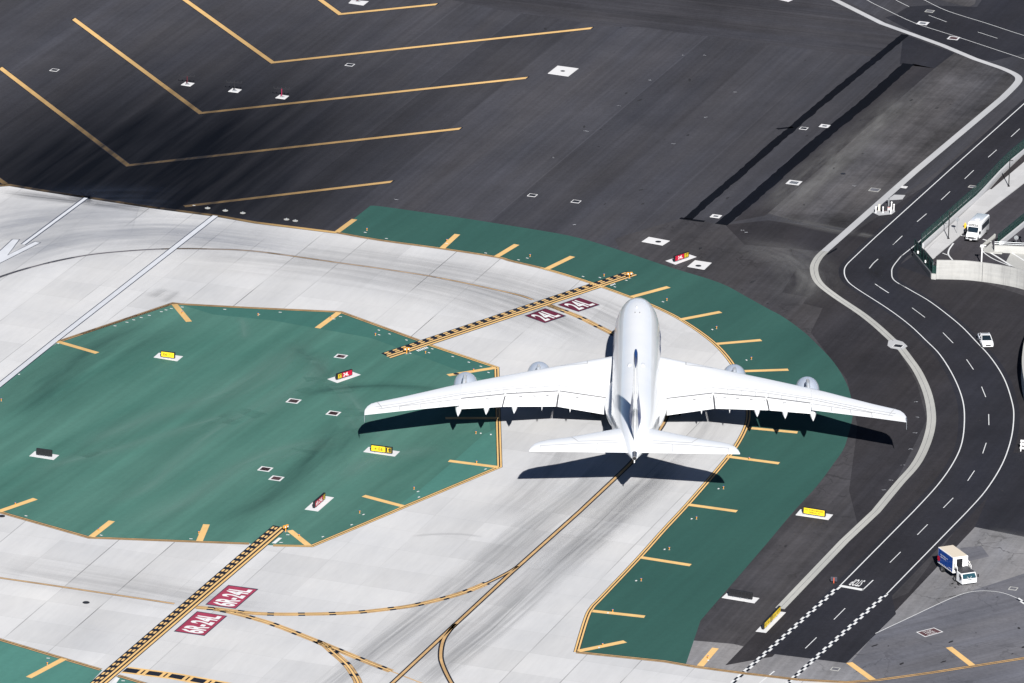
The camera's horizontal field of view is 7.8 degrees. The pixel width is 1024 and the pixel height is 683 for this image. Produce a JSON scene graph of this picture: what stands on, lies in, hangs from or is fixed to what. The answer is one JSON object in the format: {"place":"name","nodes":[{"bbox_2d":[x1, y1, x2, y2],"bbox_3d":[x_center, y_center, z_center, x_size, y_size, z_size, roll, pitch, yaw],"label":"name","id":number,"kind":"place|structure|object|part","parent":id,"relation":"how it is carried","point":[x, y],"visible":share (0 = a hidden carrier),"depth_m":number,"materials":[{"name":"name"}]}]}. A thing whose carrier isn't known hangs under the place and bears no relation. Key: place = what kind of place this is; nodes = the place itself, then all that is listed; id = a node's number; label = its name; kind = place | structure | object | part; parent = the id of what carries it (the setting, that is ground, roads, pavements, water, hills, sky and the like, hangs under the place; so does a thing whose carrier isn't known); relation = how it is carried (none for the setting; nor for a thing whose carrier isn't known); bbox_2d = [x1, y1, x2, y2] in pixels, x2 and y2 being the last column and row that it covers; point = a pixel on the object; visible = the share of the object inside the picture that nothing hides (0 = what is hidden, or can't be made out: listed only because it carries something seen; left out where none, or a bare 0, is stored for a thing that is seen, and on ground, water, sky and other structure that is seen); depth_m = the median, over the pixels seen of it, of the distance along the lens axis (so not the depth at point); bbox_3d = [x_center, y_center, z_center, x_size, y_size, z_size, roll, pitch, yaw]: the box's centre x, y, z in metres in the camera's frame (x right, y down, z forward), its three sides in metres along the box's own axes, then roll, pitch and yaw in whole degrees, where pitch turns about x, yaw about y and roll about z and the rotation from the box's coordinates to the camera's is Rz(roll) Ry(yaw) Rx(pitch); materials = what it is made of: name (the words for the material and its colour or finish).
{"place":"outdoors","nodes":[
{"label":"outdoors","id":0,"kind":"place"},
{"bbox_2d":[0,186,830,682],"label":"taxiway","id":1,"kind":"structure","parent":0,"point":[522,624],"depth_m":1076.47,"materials":[{"name":"concrete"}]},
{"bbox_2d":[0,641,101,682],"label":"green verge","id":2,"kind":"structure","parent":1,"relation":"on","point":[18,664],"depth_m":1019.08,"materials":[{"name":"paint"}]},
{"bbox_2d":[117,677,135,682],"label":"green verge","id":3,"kind":"structure","parent":1,"relation":"on","point":[125,681],"depth_m":1015.49,"materials":[{"name":"paint"}]},
{"bbox_2d":[0,305,495,544],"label":"green island","id":4,"kind":"structure","parent":1,"relation":"on","point":[133,433],"depth_m":1110.93,"materials":[{"name":"paint"}]},
{"bbox_2d":[30,451,58,459],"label":"concrete slab","id":5,"kind":"structure","parent":4,"relation":"on","point":[52,457],"depth_m":1098.54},
{"bbox_2d":[36,448,51,456],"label":"taxiway sign","id":6,"kind":"object","parent":5,"relation":"on","point":[44,452],"visible":1,"depth_m":1098.27,"materials":[{"name":"black plastic"}]},
{"bbox_2d":[154,353,182,360],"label":"concrete slab","id":7,"kind":"structure","parent":4,"relation":"on","point":[176,358],"depth_m":1141.09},
{"bbox_2d":[161,351,174,358],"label":"taxiway sign","id":8,"kind":"object","parent":7,"relation":"on","point":[164,354],"visible":1,"depth_m":1140.54,"materials":[{"name":"yellow plastic"}]},
{"bbox_2d":[258,466,272,471],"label":"drain cover","id":9,"kind":"object","parent":4,"relation":"in","point":[264,468],"visible":1,"depth_m":1095.79,"materials":[{"name":"concrete"}]},
{"bbox_2d":[268,475,283,480],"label":"drain cover","id":10,"kind":"object","parent":4,"relation":"on","point":[277,478],"visible":1,"depth_m":1091.98,"materials":[{"name":"concrete"}]},
{"bbox_2d":[286,398,300,403],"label":"drain cover","id":11,"kind":"object","parent":4,"relation":"in","point":[292,400],"visible":1,"depth_m":1124.01,"materials":[{"name":"concrete"}]},
{"bbox_2d":[305,496,333,510],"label":"concrete slab","id":12,"kind":"structure","parent":4,"relation":"on","point":[326,500],"depth_m":1081.67,"materials":[{"name":"concrete"}]},
{"bbox_2d":[313,492,325,507],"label":"taxiway sign","id":13,"kind":"object","parent":12,"relation":"on","point":[320,499],"visible":1,"depth_m":1081.61,"materials":[{"name":"red plastic"}]},
{"bbox_2d":[326,411,340,415],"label":"drain cover","id":14,"kind":"object","parent":4,"relation":"in","point":[335,412],"visible":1,"depth_m":1119.06,"materials":[{"name":"concrete"}]},
{"bbox_2d":[184,305,497,429],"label":"green patch","id":15,"kind":"object","parent":4,"relation":"on","point":[344,323],"visible":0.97,"depth_m":1156.16,"materials":[{"name":"paint"}]},
{"bbox_2d":[334,354,347,358],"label":"drain cover","id":16,"kind":"object","parent":4,"relation":"in","point":[342,356],"visible":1,"depth_m":1143.47,"materials":[{"name":"concrete"}]},
{"bbox_2d":[328,372,359,382],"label":"concrete slab","id":17,"kind":"structure","parent":4,"relation":"on","point":[334,379],"depth_m":1133.91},
{"bbox_2d":[336,369,351,379],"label":"taxiway sign","id":18,"kind":"object","parent":17,"relation":"on","point":[346,373],"visible":1,"depth_m":1133.68,"materials":[{"name":"red plastic"}]},
{"bbox_2d":[364,447,399,455],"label":"concrete slab","id":19,"kind":"structure","parent":4,"relation":"on","point":[368,450],"depth_m":1103.30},
{"bbox_2d":[371,444,392,453],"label":"taxiway sign","id":20,"kind":"object","parent":19,"relation":"on","point":[384,449],"visible":1,"depth_m":1102.80,"materials":[{"name":"yellow plastic"}]},
{"bbox_2d":[391,429,498,510],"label":"green patch","id":21,"kind":"object","parent":4,"relation":"on","point":[482,449],"visible":1,"depth_m":1098.19,"materials":[{"name":"paint"}]},
{"bbox_2d":[0,55,942,682],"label":"painted markings","id":22,"kind":"object","parent":1,"relation":"on","point":[206,623],"visible":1,"depth_m":1157.13,"materials":[{"name":"white paint"}]},
{"bbox_2d":[0,0,1023,682],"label":"taxiway markings","id":23,"kind":"object","parent":1,"relation":"on","point":[188,606],"visible":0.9,"depth_m":1098.04,"materials":[{"name":"yellow paint"}]},
{"bbox_2d":[364,298,906,462],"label":"airliner","id":24,"kind":"object","parent":1,"relation":"on","point":[635,386],"visible":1,"depth_m":1111.72,"materials":[{"name":"white paint"}]},
{"bbox_2d":[0,0,1023,249],"bbox_3d":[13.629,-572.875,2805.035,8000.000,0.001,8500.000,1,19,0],"label":"ground","id":25,"kind":"structure","parent":0,"point":[646,164],"depth_m":1263.33,"materials":[{"name":"asphalt"}]},
{"bbox_2d":[179,74,194,84],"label":"approach light","id":26,"kind":"object","parent":25,"relation":"on","point":[187,83],"visible":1,"depth_m":1273.30,"materials":[{"name":"grey"}]},
{"bbox_2d":[274,87,289,97],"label":"approach light","id":27,"kind":"object","parent":25,"relation":"on","point":[281,88],"visible":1,"depth_m":1267.73,"materials":[{"name":"grey"}]},
{"bbox_2d":[349,0,368,4],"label":"concrete slab","id":28,"kind":"structure","parent":25,"relation":"on","point":[360,3],"depth_m":1322.31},
{"bbox_2d":[548,66,578,75],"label":"concrete slab","id":29,"kind":"structure","parent":25,"relation":"on","point":[568,71],"depth_m":1286.08,"materials":[{"name":"concrete"}]},
{"bbox_2d":[710,214,721,217],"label":"drain cover","id":30,"kind":"object","parent":25,"relation":"on","point":[715,216],"visible":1,"depth_m":1212.41,"materials":[{"name":"concrete"}]},
{"bbox_2d":[684,34,908,218],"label":"sealed trench","id":31,"kind":"object","parent":25,"relation":"on","point":[750,164],"visible":1,"depth_m":1257.59,"materials":[{"name":"concrete"}]},
{"bbox_2d":[715,63,913,224],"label":"sealed trench","id":32,"kind":"object","parent":25,"relation":"on","point":[781,172],"visible":1,"depth_m":1249.25,"materials":[{"name":"asphalt"}]},
{"bbox_2d":[735,64,933,220],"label":"asphalt patch","id":33,"kind":"object","parent":25,"relation":"on","point":[813,162],"visible":1,"depth_m":1250.79,"materials":[{"name":"asphalt"}]},
{"bbox_2d":[786,180,801,184],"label":"drain cover","id":34,"kind":"object","parent":33,"relation":"on","point":[793,182],"visible":1,"depth_m":1230.26,"materials":[{"name":"concrete"}]},
{"bbox_2d":[768,53,1013,227],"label":"asphalt patch","id":35,"kind":"object","parent":25,"relation":"on","point":[893,145],"visible":1,"depth_m":1251.94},
{"bbox_2d":[868,188,880,191],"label":"drain cover","id":36,"kind":"object","parent":35,"relation":"on","point":[874,189],"visible":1,"depth_m":1227.65,"materials":[{"name":"concrete"}]},
{"bbox_2d":[887,195,904,199],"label":"concrete slab","id":37,"kind":"structure","parent":25,"relation":"on","point":[896,197],"depth_m":1223.99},
{"bbox_2d":[821,0,1021,251],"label":"gutter","id":38,"kind":"object","parent":25,"relation":"on","point":[921,165],"visible":1,"depth_m":1260.93,"materials":[{"name":"concrete"}]},
{"bbox_2d":[900,36,953,67],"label":"asphalt patch","id":39,"kind":"object","parent":25,"relation":"on","point":[918,52],"visible":1,"depth_m":1300.74,"materials":[{"name":"asphalt"}]},
{"bbox_2d":[941,0,975,6],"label":"asphalt patch","id":40,"kind":"object","parent":25,"relation":"on","point":[967,3],"visible":1,"depth_m":1331.05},
{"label":"concrete slab","id":41,"kind":"structure","parent":25,"relation":"on","visible":0},
{"bbox_2d":[226,80,238,91],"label":"approach light","id":42,"kind":"object","parent":41,"relation":"on","point":[234,89],"visible":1,"depth_m":1270.50,"materials":[{"name":"grey"}]},
{"bbox_2d":[337,206,852,663],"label":"green shoulder","id":43,"kind":"object","parent":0,"point":[718,550],"visible":0.85,"depth_m":1111.52},
{"bbox_2d":[455,0,908,56],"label":"asphalt strip","id":44,"kind":"object","parent":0,"point":[828,25],"visible":1,"depth_m":1318.05,"materials":[{"name":"asphalt"}]},
{"bbox_2d":[615,116,1023,645],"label":"asphalt field","id":45,"kind":"structure","parent":0,"point":[772,575],"depth_m":1108.07,"materials":[{"name":"asphalt"}]},
{"bbox_2d":[642,237,668,245],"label":"concrete slab","id":46,"kind":"structure","parent":45,"relation":"on","point":[651,240],"depth_m":1199.65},
{"bbox_2d":[666,254,695,264],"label":"concrete slab","id":47,"kind":"structure","parent":45,"relation":"on","point":[681,260],"depth_m":1190.73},
{"bbox_2d":[673,251,688,261],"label":"taxiway sign","id":48,"kind":"object","parent":47,"relation":"on","point":[680,256],"visible":1,"depth_m":1190.52,"materials":[{"name":"red plastic"}]},
{"bbox_2d":[680,217,703,221],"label":"sealed trench","id":49,"kind":"object","parent":45,"relation":"on","point":[692,219],"visible":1,"depth_m":1210.47,"materials":[{"name":"asphalt"}]},
{"bbox_2d":[687,260,710,269],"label":"concrete slab","id":50,"kind":"structure","parent":45,"relation":"on","point":[704,265],"depth_m":1189.02,"materials":[{"name":"concrete"}]},
{"bbox_2d":[722,593,758,602],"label":"concrete slab","id":51,"kind":"structure","parent":45,"relation":"on","point":[753,600],"depth_m":1050.11,"materials":[{"name":"concrete"}]},
{"bbox_2d":[728,589,752,599],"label":"taxiway sign","id":52,"kind":"object","parent":51,"relation":"on","point":[740,594],"visible":1,"depth_m":1049.88,"materials":[{"name":"black plastic"}]},
{"bbox_2d":[726,220,851,250],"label":"asphalt patch","id":53,"kind":"object","parent":45,"relation":"on","point":[769,233],"visible":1,"depth_m":1204.31,"materials":[{"name":"asphalt"}]},
{"bbox_2d":[796,509,831,519],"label":"concrete slab","id":54,"kind":"structure","parent":45,"relation":"on","point":[826,517],"depth_m":1082.26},
{"bbox_2d":[803,506,825,516],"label":"taxiway sign","id":55,"kind":"object","parent":54,"relation":"on","point":[814,511],"visible":1,"depth_m":1081.83,"materials":[{"name":"yellow plastic"}]},
{"bbox_2d":[783,269,851,311],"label":"asphalt patch","id":56,"kind":"object","parent":45,"relation":"on","point":[801,282],"visible":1,"depth_m":1177.49,"materials":[{"name":"asphalt"}]},
{"bbox_2d":[776,348,935,608],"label":"gutter","id":57,"kind":"object","parent":45,"relation":"on","point":[813,573],"visible":1,"depth_m":1094.72,"materials":[{"name":"concrete"}]},
{"bbox_2d":[811,308,926,523],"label":"asphalt patch","id":58,"kind":"object","parent":45,"relation":"on","point":[877,368],"visible":1,"depth_m":1132.11,"materials":[{"name":"asphalt"}]},
{"bbox_2d":[892,344,903,347],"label":"drain cover","id":59,"kind":"object","parent":45,"relation":"on","point":[898,345],"visible":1,"depth_m":1154.12,"materials":[{"name":"concrete"}]},
{"bbox_2d":[913,251,931,277],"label":"side wall","id":60,"kind":"structure","parent":45,"relation":"on","point":[922,264],"depth_m":1189.82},
{"bbox_2d":[914,240,932,271],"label":"chain link fence","id":61,"kind":"object","parent":60,"relation":"on","point":[923,255],"visible":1,"depth_m":1189.81,"materials":[{"name":"teal"}]},
{"bbox_2d":[893,517,974,610],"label":"asphalt patch","id":62,"kind":"object","parent":45,"relation":"on","point":[962,531],"visible":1,"depth_m":1066.98,"materials":[{"name":"asphalt"}]},
{"bbox_2d":[897,266,1023,525],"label":"asphalt patch","id":63,"kind":"object","parent":45,"relation":"on","point":[976,307],"visible":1,"depth_m":1170.26,"materials":[{"name":"asphalt"}]},
{"bbox_2d":[900,256,928,276],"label":"asphalt patch","id":64,"kind":"object","parent":63,"relation":"on","point":[912,264],"visible":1,"depth_m":1190.60,"materials":[{"name":"asphalt"}]},
{"bbox_2d":[977,333,993,346],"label":"car","id":65,"kind":"object","parent":63,"relation":"on","point":[985,339],"visible":1,"depth_m":1154.71,"materials":[{"name":"white metal"}]},
{"bbox_2d":[975,453,1023,536],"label":"asphalt patch","id":66,"kind":"object","parent":63,"relation":"on","point":[1003,511],"visible":1,"depth_m":1088.66,"materials":[{"name":"asphalt"}]},
{"bbox_2d":[1021,345,1023,396],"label":"curved wall","id":67,"kind":"structure","parent":63,"relation":"on","point":[1022,375],"depth_m":1138.17,"materials":[{"name":"concrete"}]},
{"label":"end wall","id":68,"kind":"object","parent":63,"relation":"on","visible":0},
{"bbox_2d":[932,265,936,273],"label":"chain link fence","id":69,"kind":"object","parent":68,"relation":"on","point":[934,269],"visible":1,"depth_m":1184.56,"materials":[{"name":"teal"}]},
{"bbox_2d":[936,260,1023,289],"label":"retaining wall","id":70,"kind":"structure","parent":45,"relation":"on","point":[981,272],"depth_m":1183.81,"materials":[{"name":"grey"}]},
{"bbox_2d":[726,184,957,664],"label":"verge","id":71,"kind":"structure","parent":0,"point":[915,486],"depth_m":1108.99,"materials":[{"name":"concrete"}]},
{"bbox_2d":[756,612,785,632],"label":"concrete slab","id":72,"kind":"structure","parent":71,"relation":"on","point":[773,622],"depth_m":1040.97,"materials":[{"name":"concrete"}]},
{"bbox_2d":[762,606,780,628],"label":"taxiway sign","id":73,"kind":"object","parent":72,"relation":"on","point":[771,616],"visible":1,"depth_m":1041.24,"materials":[{"name":"yellow plastic"}]},
{"bbox_2d":[831,577,836,583],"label":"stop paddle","id":74,"kind":"object","parent":71,"relation":"on","point":[833,579],"visible":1,"depth_m":1056.57,"materials":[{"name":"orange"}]},
{"bbox_2d":[810,251,895,340],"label":"gutter","id":75,"kind":"object","parent":71,"relation":"on","point":[817,280],"visible":1,"depth_m":1175.70,"materials":[{"name":"concrete"}]},
{"bbox_2d":[873,210,894,214],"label":"concrete slab","id":76,"kind":"structure","parent":71,"relation":"on","point":[887,212],"depth_m":1216.32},
{"bbox_2d":[887,339,906,349],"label":"gutter","id":77,"kind":"object","parent":71,"relation":"on","point":[891,343],"visible":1,"depth_m":1154.97,"materials":[{"name":"concrete"}]},
{"bbox_2d":[686,527,1023,680],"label":"apron","id":78,"kind":"object","parent":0,"point":[1004,560],"visible":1,"depth_m":1051.62,"materials":[{"name":"concrete"}]},
{"bbox_2d":[830,667,840,670],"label":"drain cover","id":79,"kind":"object","parent":78,"relation":"on","point":[835,668],"visible":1,"depth_m":1025.81,"materials":[{"name":"metal"}]},
{"bbox_2d":[851,574,1023,678],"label":"apron patch","id":80,"kind":"object","parent":78,"relation":"on","point":[981,625],"visible":1,"depth_m":1038.23,"materials":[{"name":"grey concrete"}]},
{"bbox_2d":[859,660,1023,682],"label":"apron patch","id":81,"kind":"object","parent":78,"relation":"on","point":[1009,672],"visible":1,"depth_m":1024.27,"materials":[{"name":"grey concrete"}]},
{"bbox_2d":[937,545,978,583],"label":"catering truck","id":82,"kind":"object","parent":78,"relation":"on","point":[952,558],"visible":1,"depth_m":1058.80,"materials":[{"name":"white metal"}]},
{"bbox_2d":[960,546,988,560],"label":"apron patch","id":83,"kind":"object","parent":78,"relation":"on","point":[975,552],"visible":1,"depth_m":1069.61,"materials":[{"name":"grey concrete"}]},
{"bbox_2d":[769,99,1023,662],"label":"road","id":84,"kind":"structure","parent":0,"point":[820,623],"depth_m":1123.33,"materials":[{"name":"asphalt"}]},
{"bbox_2d":[544,27,1023,664],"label":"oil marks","id":85,"kind":"object","parent":84,"relation":"on","point":[866,347],"visible":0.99,"depth_m":1157.71},
{"bbox_2d":[730,0,1023,682],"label":"road markings","id":86,"kind":"object","parent":84,"relation":"on","point":[799,622],"visible":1,"depth_m":1090.41,"materials":[{"name":"white paint"}]},
{"bbox_2d":[886,0,1023,60],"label":"road","id":87,"kind":"structure","parent":0,"point":[1007,15],"depth_m":1317.26,"materials":[{"name":"asphalt"}]},
{"bbox_2d":[917,21,929,24],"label":"drain cover","id":88,"kind":"object","parent":87,"relation":"on","point":[922,23],"visible":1,"depth_m":1318.04,"materials":[{"name":"concrete"}]},
{"bbox_2d":[947,36,959,39],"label":"drain cover","id":89,"kind":"object","parent":87,"relation":"on","point":[953,38],"visible":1,"depth_m":1309.82,"materials":[{"name":"concrete"}]},
{"bbox_2d":[924,184,1023,266],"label":"ramp deck","id":90,"kind":"structure","parent":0,"point":[1008,210],"depth_m":1197.74,"materials":[{"name":"concrete"}]},
{"bbox_2d":[922,149,1023,256],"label":"barrier wall","id":91,"kind":"structure","parent":90,"relation":"on","point":[964,208],"depth_m":1213.55,"materials":[{"name":"concrete"}]},
{"bbox_2d":[965,213,989,241],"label":"shuttle bus","id":92,"kind":"object","parent":90,"relation":"on","point":[977,227],"visible":1,"depth_m":1196.14,"materials":[{"name":"white metal"}]},
{"label":"side window","id":93,"kind":"part","parent":92,"relation":"part of","materials":[{"name":"black glass"}]},
{"bbox_2d":[980,245,985,261],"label":"camera pole","id":94,"kind":"object","parent":90,"relation":"on","point":[981,246],"visible":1,"depth_m":1184.14,"materials":[{"name":"white"}]},
{"bbox_2d":[943,235,1023,267],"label":"ramp markings","id":95,"kind":"object","parent":90,"relation":"on","point":[987,255],"visible":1,"depth_m":1188.95,"materials":[{"name":"white paint"}]},
{"bbox_2d":[985,242,993,250],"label":"kerb island","id":96,"kind":"structure","parent":90,"relation":"on","point":[989,246],"depth_m":1192.68,"materials":[{"name":"concrete"}]},
{"bbox_2d":[980,234,1002,253],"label":"kerb island","id":97,"kind":"structure","parent":90,"relation":"on","point":[991,238],"depth_m":1192.66,"materials":[{"name":"concrete"}]},
{"bbox_2d":[994,245,1023,253],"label":"parapet wall","id":98,"kind":"structure","parent":90,"relation":"on","point":[1009,249],"depth_m":1190.58,"materials":[{"name":"concrete"}]},
{"bbox_2d":[998,214,1023,244],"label":"chain link fence","id":99,"kind":"object","parent":90,"relation":"on","point":[1010,227],"visible":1,"depth_m":1198.91,"materials":[{"name":"teal"}]},
{"bbox_2d":[999,221,1023,244],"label":"median wall","id":100,"kind":"structure","parent":90,"relation":"on","point":[1011,234],"depth_m":1198.37,"materials":[{"name":"concrete"}]},
{"bbox_2d":[1006,253,1023,269],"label":"ramp deck patch","id":101,"kind":"object","parent":90,"relation":"on","point":[1014,260],"visible":1,"depth_m":1187.27,"materials":[{"name":"concrete"}]},
{"bbox_2d":[925,162,1023,258],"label":"pavement","id":102,"kind":"structure","parent":0,"point":[987,201],"depth_m":1212.20,"materials":[{"name":"concrete"}]},
{"bbox_2d":[947,212,952,238],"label":"lamp post","id":103,"kind":"object","parent":102,"relation":"on","point":[948,225],"visible":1,"depth_m":1195.90,"materials":[{"name":"grey metal"}]},
{"bbox_2d":[990,155,1023,188],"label":"planting strip","id":104,"kind":"object","parent":102,"relation":"on","point":[1017,163],"visible":1,"depth_m":1231.53,"materials":[{"name":"soil"}]},
{"bbox_2d":[921,139,1023,246],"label":"chain link fence","id":105,"kind":"object","parent":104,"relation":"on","point":[971,194],"visible":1,"depth_m":1214.24,"materials":[{"name":"teal"}]},
{"bbox_2d":[1008,160,1012,186],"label":"lamp post","id":106,"kind":"object","parent":102,"relation":"on","point":[1009,172],"visible":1,"depth_m":1222.19,"materials":[{"name":"grey metal"}]}
]}

